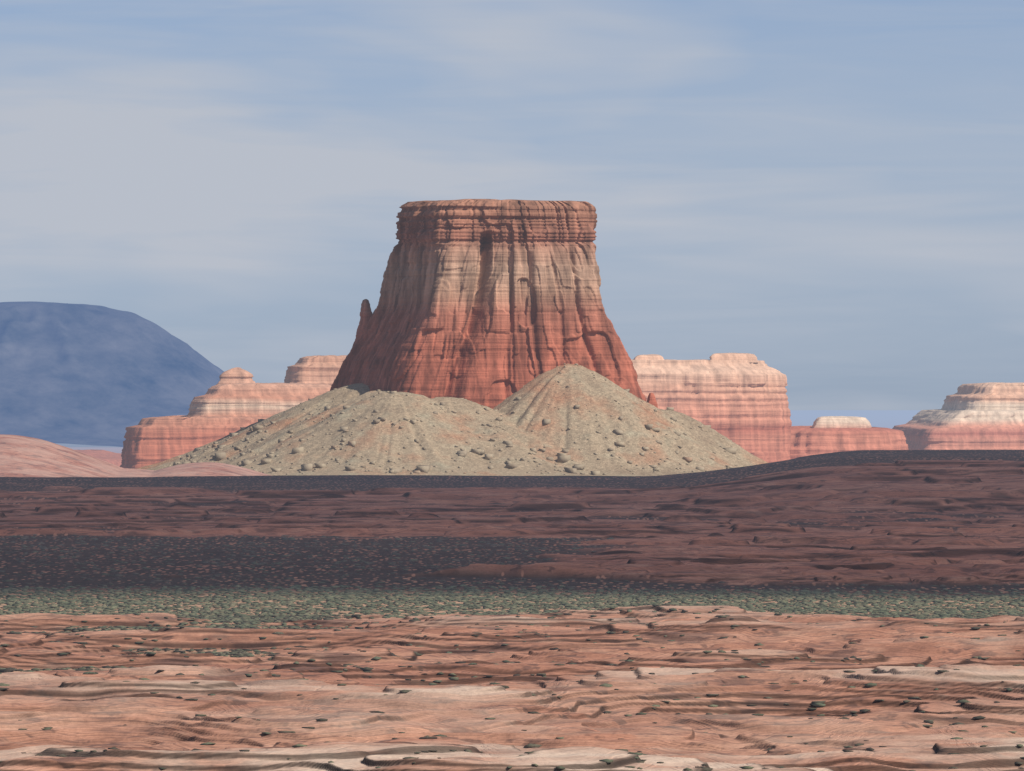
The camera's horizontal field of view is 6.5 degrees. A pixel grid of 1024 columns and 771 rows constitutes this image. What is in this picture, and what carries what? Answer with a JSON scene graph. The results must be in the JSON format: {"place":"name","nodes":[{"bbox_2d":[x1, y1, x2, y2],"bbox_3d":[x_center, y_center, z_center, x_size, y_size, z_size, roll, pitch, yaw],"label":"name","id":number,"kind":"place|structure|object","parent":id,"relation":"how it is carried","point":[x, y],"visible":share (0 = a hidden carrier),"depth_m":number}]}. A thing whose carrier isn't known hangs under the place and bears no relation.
{"place":"outdoors","nodes":[
{"label":"outdoors","id":0,"kind":"place"},
{"bbox_2d":[76,449,121,465],"bbox_3d":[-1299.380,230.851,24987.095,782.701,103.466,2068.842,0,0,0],"label":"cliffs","id":1,"kind":"structure","parent":0,"point":[111,457],"depth_m":24573.07},
{"bbox_2d":[0,301,223,446],"bbox_3d":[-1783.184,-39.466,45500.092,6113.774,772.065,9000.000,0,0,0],"label":"distant mountain","id":2,"kind":"structure","parent":0,"point":[87,374],"depth_m":43631.18},
{"bbox_2d":[0,410,1023,770],"bbox_3d":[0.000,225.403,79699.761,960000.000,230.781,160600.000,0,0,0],"label":"ground","id":3,"kind":"structure","parent":0,"point":[912,520],"depth_m":2215.57},
{"bbox_2d":[0,434,271,476],"bbox_3d":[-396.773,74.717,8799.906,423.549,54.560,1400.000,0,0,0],"label":"sand dune","id":4,"kind":"structure","parent":3,"relation":"on","point":[22,456],"depth_m":8578.97},
{"bbox_2d":[119,415,268,468],"bbox_3d":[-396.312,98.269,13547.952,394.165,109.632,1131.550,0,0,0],"label":"mesa base","id":5,"kind":"object","parent":3,"relation":"on","point":[150,441],"visible":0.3,"depth_m":13050.48},
{"bbox_2d":[186,383,330,416],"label":"mesa","id":6,"kind":"structure","parent":5,"relation":"on","point":[252,400],"depth_m":13219.68},
{"bbox_2d":[216,367,254,384],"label":"rock dome","id":7,"kind":"structure","parent":6,"relation":"on","point":[235,375],"depth_m":13343.69},
{"bbox_2d":[284,355,346,384],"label":"mesa","id":8,"kind":"structure","parent":6,"relation":"on","point":[318,369],"depth_m":13710.75},
{"bbox_2d":[137,363,767,475],"bbox_3d":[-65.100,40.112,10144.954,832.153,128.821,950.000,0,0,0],"label":"talus slope","id":9,"kind":"structure","parent":3,"relation":"on","point":[442,438],"depth_m":9876.50},
{"bbox_2d":[173,363,739,474],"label":"talus boulders","id":10,"kind":"object","parent":9,"relation":"on","point":[563,457],"visible":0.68,"depth_m":9839.57},
{"bbox_2d":[647,393,657,407],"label":"rock spire","id":11,"kind":"structure","parent":9,"relation":"on","point":[651,399],"depth_m":10028.09},
{"bbox_2d":[330,199,645,408],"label":"butte","id":12,"kind":"object","parent":3,"relation":"on","point":[491,303],"visible":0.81,"depth_m":10009.34},
{"bbox_2d":[352,299,372,346],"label":"rock spire","id":13,"kind":"structure","parent":12,"relation":"on","point":[366,313],"depth_m":10150.65},
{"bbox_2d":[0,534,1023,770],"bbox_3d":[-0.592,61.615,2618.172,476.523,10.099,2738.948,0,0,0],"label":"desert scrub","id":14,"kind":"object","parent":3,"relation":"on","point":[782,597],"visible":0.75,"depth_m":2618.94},
{"bbox_2d":[631,359,791,462],"bbox_3d":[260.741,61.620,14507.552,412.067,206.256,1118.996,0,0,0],"label":"mesa","id":15,"kind":"structure","parent":3,"relation":"on","point":[743,404],"depth_m":14146.73},
{"bbox_2d":[633,354,663,359],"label":"mesa cap","id":16,"kind":"object","parent":15,"relation":"on","point":[650,357],"visible":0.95,"depth_m":14130.99},
{"bbox_2d":[709,353,758,362],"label":"mesa cap","id":17,"kind":"object","parent":15,"relation":"on","point":[751,358],"visible":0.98,"depth_m":14222.36},
{"bbox_2d":[790,426,908,458],"bbox_3d":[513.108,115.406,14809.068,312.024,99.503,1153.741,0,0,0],"label":"low mesa","id":18,"kind":"structure","parent":3,"relation":"on","point":[807,440],"depth_m":14301.83},
{"bbox_2d":[812,416,871,427],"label":"mesa cap","id":19,"kind":"object","parent":18,"relation":"on","point":[840,422],"visible":0.97,"depth_m":14394.12},
{"bbox_2d":[892,409,1023,449],"bbox_3d":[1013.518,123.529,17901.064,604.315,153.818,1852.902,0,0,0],"label":"mesa base","id":20,"kind":"object","parent":3,"relation":"on","point":[937,429],"visible":0.3,"depth_m":17076.47},
{"bbox_2d":[941,382,1023,410],"bbox_3d":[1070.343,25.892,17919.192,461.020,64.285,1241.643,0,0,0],"label":"mesa cap","id":21,"kind":"object","parent":20,"relation":"on","point":[992,396],"visible":0.85,"depth_m":17352.37},
{"bbox_2d":[0,0,1023,409],"label":"sky","id":22,"kind":"structure","parent":0,"point":[830,193]}
]}

